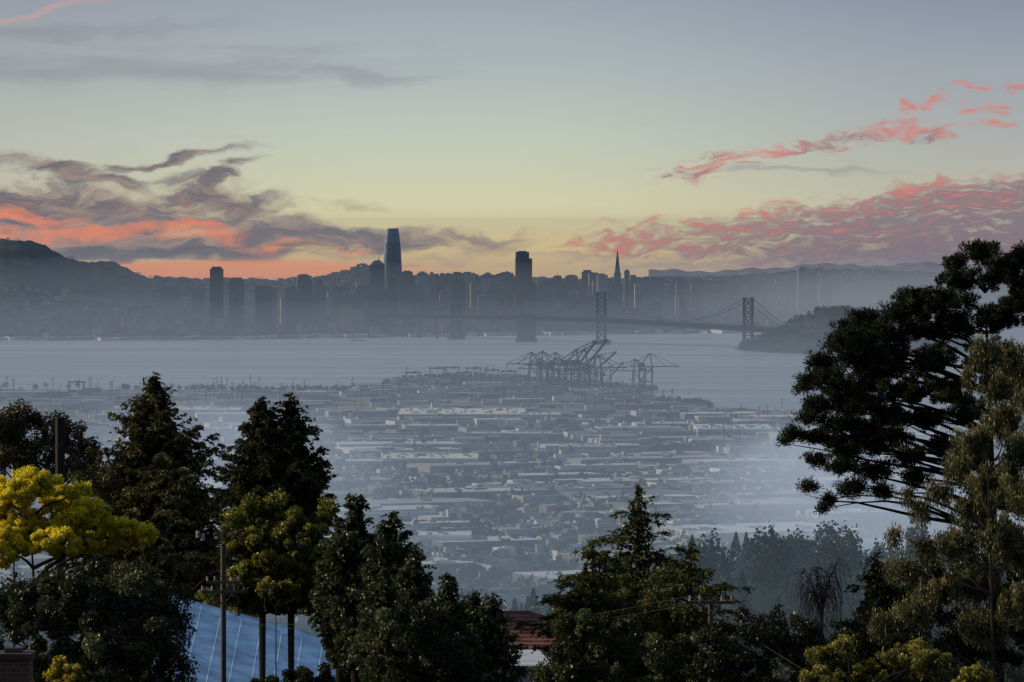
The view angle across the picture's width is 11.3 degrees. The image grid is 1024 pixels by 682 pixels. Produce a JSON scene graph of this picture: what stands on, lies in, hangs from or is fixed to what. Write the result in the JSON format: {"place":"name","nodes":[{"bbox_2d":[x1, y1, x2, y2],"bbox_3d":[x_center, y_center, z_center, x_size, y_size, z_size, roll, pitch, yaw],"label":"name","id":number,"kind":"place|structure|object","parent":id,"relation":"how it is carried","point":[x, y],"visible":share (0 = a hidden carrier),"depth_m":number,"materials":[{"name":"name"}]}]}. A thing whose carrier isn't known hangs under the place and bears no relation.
{"place":"outdoors","nodes":[
{"label":"outdoors","id":0,"kind":"place"},
{"bbox_2d":[0,328,1023,410],"bbox_3d":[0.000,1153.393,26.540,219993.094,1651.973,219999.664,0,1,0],"label":"bay water","id":1,"kind":"structure","parent":0,"point":[719,370],"depth_m":12418.40,"materials":[{"name":"liquid"}]},
{"bbox_2d":[370,292,797,349],"bbox_3d":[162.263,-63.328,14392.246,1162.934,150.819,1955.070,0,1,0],"label":"suspension bridge","id":2,"kind":"structure","parent":1,"relation":"on","point":[526,327],"depth_m":14268.78,"materials":[{"name":"paint"}]},
{"bbox_2d":[0,375,1023,681],"bbox_3d":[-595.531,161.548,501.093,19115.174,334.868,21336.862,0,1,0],"label":"ground","id":3,"kind":"structure","parent":0,"point":[762,603],"depth_m":8365.39,"materials":[{"name":"soil"}]},
{"bbox_2d":[0,647,35,681],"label":"brick chimney","id":4,"kind":"object","parent":3,"relation":"on","point":[16,664],"visible":1,"depth_m":79.84,"materials":[{"name":"paint"}]},
{"bbox_2d":[0,398,52,646],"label":"oak tree","id":5,"kind":"object","parent":3,"relation":"on","point":[17,424],"visible":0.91,"depth_m":299.84,"materials":[{"name":"green plant"}]},
{"bbox_2d":[55,417,64,642],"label":"utility pole","id":6,"kind":"object","parent":3,"relation":"on","point":[60,449],"visible":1,"depth_m":150.00,"materials":[{"name":"paint"}]},
{"bbox_2d":[42,655,85,681],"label":"broom shrub","id":7,"kind":"object","parent":3,"relation":"on","point":[59,666],"visible":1,"depth_m":72.17,"materials":[{"name":"yellow plant"}]},
{"bbox_2d":[38,408,105,484],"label":"oak tree","id":8,"kind":"object","parent":3,"relation":"on","point":[82,443],"visible":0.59,"depth_m":299.66,"materials":[{"name":"green plant"}]},
{"bbox_2d":[0,464,159,612],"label":"acacia tree","id":9,"kind":"object","parent":3,"relation":"on","point":[24,488],"visible":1,"depth_m":136.55,"materials":[{"name":"yellow plant"}]},
{"bbox_2d":[0,552,199,681],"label":"bay laurel tree","id":10,"kind":"object","parent":3,"relation":"on","point":[79,601],"visible":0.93,"depth_m":133.88,"materials":[{"name":"green plant"}]},
{"bbox_2d":[44,372,246,681],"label":"redwood tree","id":11,"kind":"object","parent":3,"relation":"on","point":[152,471],"visible":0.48,"depth_m":264.58,"materials":[{"name":"green plant"}]},
{"bbox_2d":[178,406,242,415],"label":"warehouse","id":12,"kind":"structure","parent":3,"relation":"on","point":[194,410],"depth_m":8703.99,"materials":[{"name":"metal"}]},
{"bbox_2d":[201,543,244,681],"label":"utility pole","id":13,"kind":"object","parent":3,"relation":"on","point":[223,582],"visible":1,"depth_m":190.17,"materials":[{"name":"paint"}]},
{"bbox_2d":[194,587,258,617],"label":"privet shrub","id":14,"kind":"object","parent":3,"relation":"on","point":[203,596],"visible":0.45,"depth_m":254.12,"materials":[{"name":"green plant"}]},
{"bbox_2d":[152,595,335,681],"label":"metal roof house","id":15,"kind":"structure","parent":3,"relation":"on","point":[242,648],"depth_m":239.52,"materials":[{"name":"paint"}]},
{"bbox_2d":[209,396,303,680],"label":"fir tree","id":16,"kind":"object","parent":3,"relation":"on","point":[239,479],"visible":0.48,"depth_m":221.59,"materials":[{"name":"green plant"}]},
{"bbox_2d":[219,488,340,675],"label":"young oak tree","id":17,"kind":"object","parent":3,"relation":"on","point":[246,516],"visible":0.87,"depth_m":199.58,"materials":[{"name":"green plant"}]},
{"bbox_2d":[243,392,338,670],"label":"fir tree","id":18,"kind":"object","parent":3,"relation":"on","point":[311,474],"visible":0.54,"depth_m":221.44,"materials":[{"name":"green plant"}]},
{"bbox_2d":[250,661,361,681],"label":"privet shrub","id":19,"kind":"object","parent":3,"relation":"on","point":[302,673],"visible":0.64,"depth_m":194.90,"materials":[{"name":"green plant"}]},
{"bbox_2d":[307,527,345,681],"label":"cypress tree","id":20,"kind":"object","parent":3,"relation":"on","point":[339,676],"visible":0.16,"depth_m":192.22,"materials":[{"name":"green plant"}]},
{"bbox_2d":[296,492,382,681],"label":"cypress tree","id":21,"kind":"object","parent":3,"relation":"on","point":[339,569],"visible":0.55,"depth_m":189.71,"materials":[{"name":"green plant"}]},
{"bbox_2d":[344,458,383,466],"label":"warehouse","id":22,"kind":"structure","parent":3,"relation":"on","point":[354,461],"depth_m":6752.71,"materials":[{"name":"metal"}]},
{"bbox_2d":[346,566,414,681],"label":"cypress tree","id":23,"kind":"object","parent":3,"relation":"on","point":[383,591],"visible":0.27,"depth_m":176.05,"materials":[{"name":"green plant"}]},
{"bbox_2d":[333,510,436,681],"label":"cypress tree","id":24,"kind":"object","parent":3,"relation":"on","point":[391,552],"visible":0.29,"depth_m":185.92,"materials":[{"name":"green plant"}]},
{"bbox_2d":[5,365,818,453],"bbox_3d":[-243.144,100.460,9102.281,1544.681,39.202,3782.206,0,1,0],"label":"light masts","id":25,"kind":"object","parent":3,"relation":"on","point":[465,379],"visible":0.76,"depth_m":9137.92,"materials":[{"name":"metal"}]},
{"bbox_2d":[392,543,434,617],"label":"cypress tree","id":26,"kind":"object","parent":3,"relation":"on","point":[414,589],"visible":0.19,"depth_m":183.99,"materials":[{"name":"green plant"}]},
{"bbox_2d":[357,595,486,681],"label":"oak tree","id":27,"kind":"object","parent":3,"relation":"on","point":[451,659],"visible":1,"depth_m":164.71,"materials":[{"name":"green plant"}]},
{"bbox_2d":[382,452,478,464],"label":"warehouse","id":28,"kind":"structure","parent":3,"relation":"on","point":[403,458],"depth_m":6853.36,"materials":[{"name":"metal"}]},
{"bbox_2d":[413,591,453,677],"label":"cypress tree","id":29,"kind":"object","parent":3,"relation":"on","point":[430,601],"visible":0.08,"depth_m":178.24,"materials":[{"name":"green plant"}]},
{"bbox_2d":[416,531,471,547],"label":"office block","id":30,"kind":"structure","parent":3,"relation":"on","point":[425,538],"depth_m":4900.53,"materials":[{"name":"metal"}]},
{"bbox_2d":[412,572,477,652],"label":"cypress tree","id":31,"kind":"object","parent":3,"relation":"on","point":[447,600],"visible":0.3,"depth_m":180.03,"materials":[{"name":"green plant"}]},
{"bbox_2d":[397,408,525,419],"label":"warehouse","id":32,"kind":"structure","parent":3,"relation":"on","point":[462,412],"depth_m":8554.24,"materials":[{"name":"metal"}]},
{"bbox_2d":[462,589,485,641],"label":"cypress tree","id":33,"kind":"object","parent":3,"relation":"on","point":[473,601],"visible":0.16,"depth_m":182.10,"materials":[{"name":"green plant"}]},
{"bbox_2d":[466,592,531,681],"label":"cypress tree","id":34,"kind":"object","parent":3,"relation":"on","point":[498,659],"visible":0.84,"depth_m":178.05,"materials":[{"name":"green plant"}]},
{"bbox_2d":[411,497,609,526],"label":"freeway viaduct","id":35,"kind":"object","parent":3,"relation":"on","point":[568,522],"visible":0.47,"depth_m":5386.67,"materials":[{"name":"concrete"}]},
{"bbox_2d":[0,451,1022,632],"bbox_3d":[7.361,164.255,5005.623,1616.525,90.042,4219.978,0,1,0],"label":"suburban houses","id":36,"kind":"structure","parent":3,"relation":"on","point":[600,521],"depth_m":5634.28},
{"bbox_2d":[0,378,1023,616],"bbox_3d":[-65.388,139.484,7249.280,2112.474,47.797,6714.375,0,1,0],"label":"commercial buildings","id":37,"kind":"structure","parent":3,"relation":"on","point":[654,432],"depth_m":6851.49,"materials":[{"name":"concrete"}]},
{"bbox_2d":[0,518,1023,681],"bbox_3d":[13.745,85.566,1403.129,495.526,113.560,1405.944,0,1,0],"label":"distant tree ridge","id":38,"kind":"object","parent":3,"relation":"on","point":[776,555],"visible":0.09,"depth_m":1382.96,"materials":[{"name":"green plant"}]},
{"bbox_2d":[0,382,1023,633],"bbox_3d":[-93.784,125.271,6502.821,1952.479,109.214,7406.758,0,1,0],"label":"valley trees","id":39,"kind":"object","parent":3,"relation":"on","point":[560,564],"visible":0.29,"depth_m":5504.77,"materials":[{"name":"plant"}]},
{"bbox_2d":[471,430,552,440],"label":"warehouse","id":40,"kind":"structure","parent":3,"relation":"on","point":[549,434],"depth_m":7673.08,"materials":[{"name":"metal"}]},
{"bbox_2d":[484,611,559,657],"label":"red tile roof house","id":41,"kind":"structure","parent":3,"relation":"on","point":[527,638],"depth_m":258.64,"materials":[{"name":"tile"}]},
{"bbox_2d":[510,649,549,681],"bbox_3d":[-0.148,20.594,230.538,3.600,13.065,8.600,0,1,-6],"label":"flat roof garage","id":42,"kind":"structure","parent":3,"relation":"on","point":[528,659],"depth_m":228.92,"materials":[{"name":"paint"}]},
{"bbox_2d":[515,351,554,381],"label":"gantry crane","id":43,"kind":"object","parent":3,"relation":"on","point":[540,363],"visible":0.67,"depth_m":10470.49,"materials":[{"name":"paint"}]},
{"bbox_2d":[526,411,560,416],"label":"warehouse","id":44,"kind":"structure","parent":3,"relation":"on","point":[551,414],"depth_m":8464.16,"materials":[{"name":"metal"}]},
{"bbox_2d":[382,373,707,430],"bbox_3d":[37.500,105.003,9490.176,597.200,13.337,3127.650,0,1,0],"label":"container stacks","id":45,"kind":"object","parent":3,"relation":"on","point":[490,377],"visible":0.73,"depth_m":9987.61,"materials":[{"name":"paint"}]},
{"bbox_2d":[536,359,578,386],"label":"gantry crane","id":46,"kind":"object","parent":3,"relation":"on","point":[569,369],"visible":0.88,"depth_m":10155.20,"materials":[{"name":"paint"}]},
{"bbox_2d":[554,340,596,384],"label":"gantry crane","id":47,"kind":"object","parent":3,"relation":"on","point":[583,357],"visible":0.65,"depth_m":10289.41,"materials":[{"name":"paint"}]},
{"bbox_2d":[556,362,597,388],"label":"gantry crane","id":48,"kind":"object","parent":3,"relation":"on","point":[586,372],"visible":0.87,"depth_m":10028.91,"materials":[{"name":"paint"}]},
{"bbox_2d":[561,339,607,385],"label":"gantry crane","id":49,"kind":"object","parent":3,"relation":"on","point":[574,362],"visible":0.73,"depth_m":10199.18,"materials":[{"name":"paint"}]},
{"bbox_2d":[559,443,617,449],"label":"warehouse","id":50,"kind":"structure","parent":3,"relation":"on","point":[590,446],"depth_m":7203.91,"materials":[{"name":"metal"}]},
{"bbox_2d":[512,540,669,681],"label":"deodar cedar","id":51,"kind":"object","parent":3,"relation":"on","point":[569,601],"visible":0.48,"depth_m":189.82,"materials":[{"name":"green plant"}]},
{"bbox_2d":[573,351,616,388],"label":"gantry crane","id":52,"kind":"object","parent":3,"relation":"on","point":[596,368],"visible":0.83,"depth_m":10072.84,"materials":[{"name":"paint"}]},
{"bbox_2d":[595,362,623,387],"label":"gantry crane","id":53,"kind":"object","parent":3,"relation":"on","point":[602,375],"visible":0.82,"depth_m":10071.43,"materials":[{"name":"paint"}]},
{"bbox_2d":[527,608,693,681],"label":"laurel shrub","id":54,"kind":"object","parent":3,"relation":"on","point":[619,640],"visible":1,"depth_m":169.98,"materials":[{"name":"green plant"}]},
{"bbox_2d":[610,359,653,386],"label":"gantry crane","id":55,"kind":"object","parent":3,"relation":"on","point":[641,369],"visible":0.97,"depth_m":10155.89,"materials":[{"name":"paint"}]},
{"bbox_2d":[543,484,726,681],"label":"deodar cedar","id":56,"kind":"object","parent":3,"relation":"on","point":[632,591],"visible":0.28,"depth_m":199.96,"materials":[{"name":"green plant"}]},
{"bbox_2d":[629,353,678,384],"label":"gantry crane","id":57,"kind":"object","parent":3,"relation":"on","point":[642,365],"visible":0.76,"depth_m":10285.37,"materials":[{"name":"paint"}]},
{"bbox_2d":[613,541,779,681],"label":"deodar cedar","id":58,"kind":"object","parent":3,"relation":"on","point":[671,632],"visible":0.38,"depth_m":196.05,"materials":[{"name":"green plant"}]},
{"bbox_2d":[689,595,732,681],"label":"utility pole","id":59,"kind":"object","parent":3,"relation":"on","point":[710,603],"visible":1,"depth_m":165.01,"materials":[{"name":"paint"}]},
{"bbox_2d":[2,431,815,670],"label":"overhead wires","id":60,"kind":"object","parent":59,"relation":"attached to","point":[198,535],"visible":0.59,"depth_m":166.72,"materials":[{"name":"paint"}]},
{"bbox_2d":[693,423,773,435],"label":"warehouse","id":61,"kind":"structure","parent":3,"relation":"on","point":[705,429],"depth_m":7847.68,"materials":[{"name":"metal"}]},
{"bbox_2d":[683,603,830,681],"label":"toyon shrub","id":62,"kind":"object","parent":3,"relation":"on","point":[713,661],"visible":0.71,"depth_m":154.94,"materials":[{"name":"green plant"}]},
{"bbox_2d":[786,557,853,642],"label":"bare weeping tree","id":63,"kind":"object","parent":3,"relation":"on","point":[820,607],"visible":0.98,"depth_m":225.13,"materials":[{"name":"brown plant"}]},
{"bbox_2d":[803,549,950,681],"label":"cypress tree","id":64,"kind":"object","parent":3,"relation":"on","point":[869,648],"visible":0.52,"depth_m":139.95,"materials":[{"name":"green plant"}]},
{"bbox_2d":[798,634,961,681],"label":"pittosporum shrub","id":65,"kind":"object","parent":3,"relation":"on","point":[917,654],"visible":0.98,"depth_m":85.20,"materials":[{"name":"green plant"}]},
{"bbox_2d":[775,237,1023,681],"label":"monterey pine tree","id":66,"kind":"object","parent":3,"relation":"on","point":[877,358],"visible":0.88,"depth_m":169.69,"materials":[{"name":"green plant"}]},
{"bbox_2d":[827,444,1023,681],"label":"oak tree","id":67,"kind":"object","parent":3,"relation":"on","point":[948,638],"visible":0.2,"depth_m":149.49,"materials":[{"name":"green plant"}]},
{"bbox_2d":[866,331,1023,681],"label":"eucalyptus tree","id":68,"kind":"object","parent":3,"relation":"on","point":[995,485],"visible":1,"depth_m":119.93,"materials":[{"name":"green plant"}]},
{"bbox_2d":[950,663,995,681],"bbox_3d":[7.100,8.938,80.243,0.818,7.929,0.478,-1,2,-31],"label":"broom shrub","id":69,"kind":"object","parent":3,"relation":"on","point":[972,674],"visible":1,"depth_m":80.12,"materials":[{"name":"yellow plant"}]},
{"bbox_2d":[0,239,1023,337],"bbox_3d":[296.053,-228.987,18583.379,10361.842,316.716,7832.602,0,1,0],"label":"city hills","id":70,"kind":"structure","parent":0,"point":[27,257],"depth_m":18185.96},
{"bbox_2d":[128,286,144,306],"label":"apartment tower","id":71,"kind":"structure","parent":70,"relation":"on","point":[136,294],"depth_m":17185.17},
{"bbox_2d":[157,287,183,315],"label":"apartment tower","id":72,"kind":"structure","parent":70,"relation":"on","point":[170,300],"depth_m":16872.80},
{"bbox_2d":[192,290,204,319],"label":"apartment tower","id":73,"kind":"structure","parent":70,"relation":"on","point":[198,304],"depth_m":16389.72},
{"bbox_2d":[210,267,223,327],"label":"office tower","id":74,"kind":"structure","parent":70,"relation":"on","point":[216,292],"depth_m":15689.27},
{"bbox_2d":[229,277,243,328],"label":"office tower","id":75,"kind":"structure","parent":70,"relation":"on","point":[236,299],"depth_m":15638.28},
{"bbox_2d":[254,285,273,329],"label":"office tower","id":76,"kind":"structure","parent":70,"relation":"on","point":[263,306],"depth_m":15681.50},
{"bbox_2d":[285,286,296,324],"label":"office tower","id":77,"kind":"structure","parent":70,"relation":"on","point":[290,302],"depth_m":15891.03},
{"bbox_2d":[297,274,311,324],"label":"office tower","id":78,"kind":"structure","parent":70,"relation":"on","point":[304,296],"depth_m":15882.38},
{"bbox_2d":[312,280,326,325],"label":"office tower","id":79,"kind":"structure","parent":70,"relation":"on","point":[319,305],"depth_m":15985.19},
{"bbox_2d":[329,287,349,322],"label":"office tower","id":80,"kind":"structure","parent":70,"relation":"on","point":[338,296],"depth_m":15880.68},
{"bbox_2d":[346,293,364,309],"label":"apartment tower","id":81,"kind":"structure","parent":70,"relation":"on","point":[357,300],"depth_m":15684.88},
{"bbox_2d":[356,285,371,316],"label":"apartment tower","id":82,"kind":"structure","parent":70,"relation":"on","point":[366,290],"depth_m":15986.54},
{"bbox_2d":[0,329,741,340],"bbox_3d":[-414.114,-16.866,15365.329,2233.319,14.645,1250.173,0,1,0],"label":"waterfront piers","id":83,"kind":"structure","parent":70,"relation":"on","point":[290,336],"depth_m":15139.34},
{"bbox_2d":[370,260,384,287],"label":"angled top skyscraper","id":84,"kind":"structure","parent":70,"relation":"on","point":[377,272],"depth_m":16182.85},
{"bbox_2d":[372,286,386,319],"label":"apartment tower","id":85,"kind":"structure","parent":70,"relation":"on","point":[379,299],"depth_m":15788.91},
{"bbox_2d":[383,228,401,311],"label":"glass skyscraper","id":86,"kind":"structure","parent":70,"relation":"on","point":[392,261],"depth_m":16272.43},
{"bbox_2d":[402,271,414,313],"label":"office tower","id":87,"kind":"structure","parent":70,"relation":"on","point":[408,279],"depth_m":16283.31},
{"bbox_2d":[409,285,424,319],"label":"apartment tower","id":88,"kind":"structure","parent":70,"relation":"on","point":[416,299],"depth_m":15787.45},
{"bbox_2d":[438,287,451,320],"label":"apartment tower","id":89,"kind":"structure","parent":70,"relation":"on","point":[444,298],"depth_m":15886.44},
{"bbox_2d":[0,237,950,324],"bbox_3d":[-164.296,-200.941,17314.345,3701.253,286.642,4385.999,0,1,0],"label":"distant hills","id":90,"kind":"structure","parent":70,"relation":"on","point":[81,276],"depth_m":18466.32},
{"bbox_2d":[272,271,698,327],"bbox_3d":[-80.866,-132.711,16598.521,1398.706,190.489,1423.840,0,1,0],"label":"downtown office blocks","id":91,"kind":"structure","parent":70,"relation":"on","point":[466,289],"depth_m":16165.84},
{"bbox_2d":[0,263,971,337],"bbox_3d":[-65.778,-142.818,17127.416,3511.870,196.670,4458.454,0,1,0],"label":"city lowrise buildings","id":92,"kind":"structure","parent":70,"relation":"on","point":[23,312],"depth_m":16505.50,"materials":[{"name":"concrete"}]},
{"bbox_2d":[478,295,495,324],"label":"apartment tower","id":93,"kind":"structure","parent":70,"relation":"on","point":[487,304],"depth_m":15780.28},
{"bbox_2d":[515,251,531,300],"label":"black office tower","id":94,"kind":"structure","parent":70,"relation":"on","point":[523,266],"depth_m":16578.31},
{"bbox_2d":[535,283,551,315],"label":"office tower","id":95,"kind":"structure","parent":70,"relation":"on","point":[542,298],"depth_m":16079.03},
{"bbox_2d":[554,275,564,309],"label":"office tower","id":96,"kind":"structure","parent":70,"relation":"on","point":[561,291],"depth_m":16483.09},
{"bbox_2d":[566,295,577,325],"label":"apartment tower","id":97,"kind":"structure","parent":70,"relation":"on","point":[571,300],"depth_m":15941.40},
{"bbox_2d":[565,275,580,306],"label":"office tower","id":98,"kind":"structure","parent":70,"relation":"on","point":[572,282],"depth_m":16681.73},
{"bbox_2d":[592,280,613,317],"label":"office tower","id":99,"kind":"structure","parent":70,"relation":"on","point":[594,291],"depth_m":16477.56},
{"bbox_2d":[612,248,623,317],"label":"pyramid skyscraper","id":100,"kind":"structure","parent":70,"relation":"on","point":[617,310],"depth_m":16584.97,"materials":[{"name":"stone"}]},
{"bbox_2d":[624,269,635,315],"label":"office tower","id":101,"kind":"structure","parent":70,"relation":"on","point":[629,281],"depth_m":16889.60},
{"bbox_2d":[636,276,666,313],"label":"office tower","id":102,"kind":"structure","parent":70,"relation":"on","point":[653,289],"depth_m":17164.12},
{"bbox_2d":[666,277,689,311],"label":"office tower","id":103,"kind":"structure","parent":70,"relation":"on","point":[670,297],"depth_m":17268.70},
{"bbox_2d":[691,278,707,301],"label":"apartment tower","id":104,"kind":"structure","parent":70,"relation":"on","point":[702,291],"depth_m":17579.99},
{"bbox_2d":[708,280,725,301],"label":"apartment tower","id":105,"kind":"structure","parent":70,"relation":"on","point":[716,289],"depth_m":17582.20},
{"bbox_2d":[727,285,738,310],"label":"apartment tower","id":106,"kind":"structure","parent":70,"relation":"on","point":[732,296],"depth_m":17288.32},
{"bbox_2d":[784,281,794,306],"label":"apartment tower","id":107,"kind":"structure","parent":70,"relation":"on","point":[789,300],"depth_m":17588.61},
{"bbox_2d":[796,267,817,311],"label":"office tower","id":108,"kind":"structure","parent":70,"relation":"on","point":[810,304],"depth_m":17381.84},
{"bbox_2d":[819,273,830,308],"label":"office tower","id":109,"kind":"structure","parent":70,"relation":"on","point":[825,293],"depth_m":17486.08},
{"bbox_2d":[0,0,1023,279],"label":"sky","id":110,"kind":"structure","parent":0,"point":[267,139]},
{"bbox_2d":[84,420,1005,582],"bbox_3d":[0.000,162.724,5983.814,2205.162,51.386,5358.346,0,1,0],"label":"streets and rail yard","id":111,"kind":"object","parent":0,"point":[473,535],"visible":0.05,"depth_m":5479.42,"materials":[{"name":"asphalt"}]},
{"bbox_2d":[649,262,1020,277],"bbox_3d":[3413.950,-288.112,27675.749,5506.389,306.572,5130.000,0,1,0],"label":"headland hills","id":112,"kind":"structure","parent":0,"point":[929,267],"depth_m":26905.47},
{"bbox_2d":[734,305,970,353],"bbox_3d":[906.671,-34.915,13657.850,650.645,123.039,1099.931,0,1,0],"label":"wooded island","id":113,"kind":"structure","parent":0,"point":[812,329],"depth_m":13374.97,"materials":[{"name":"soil"}]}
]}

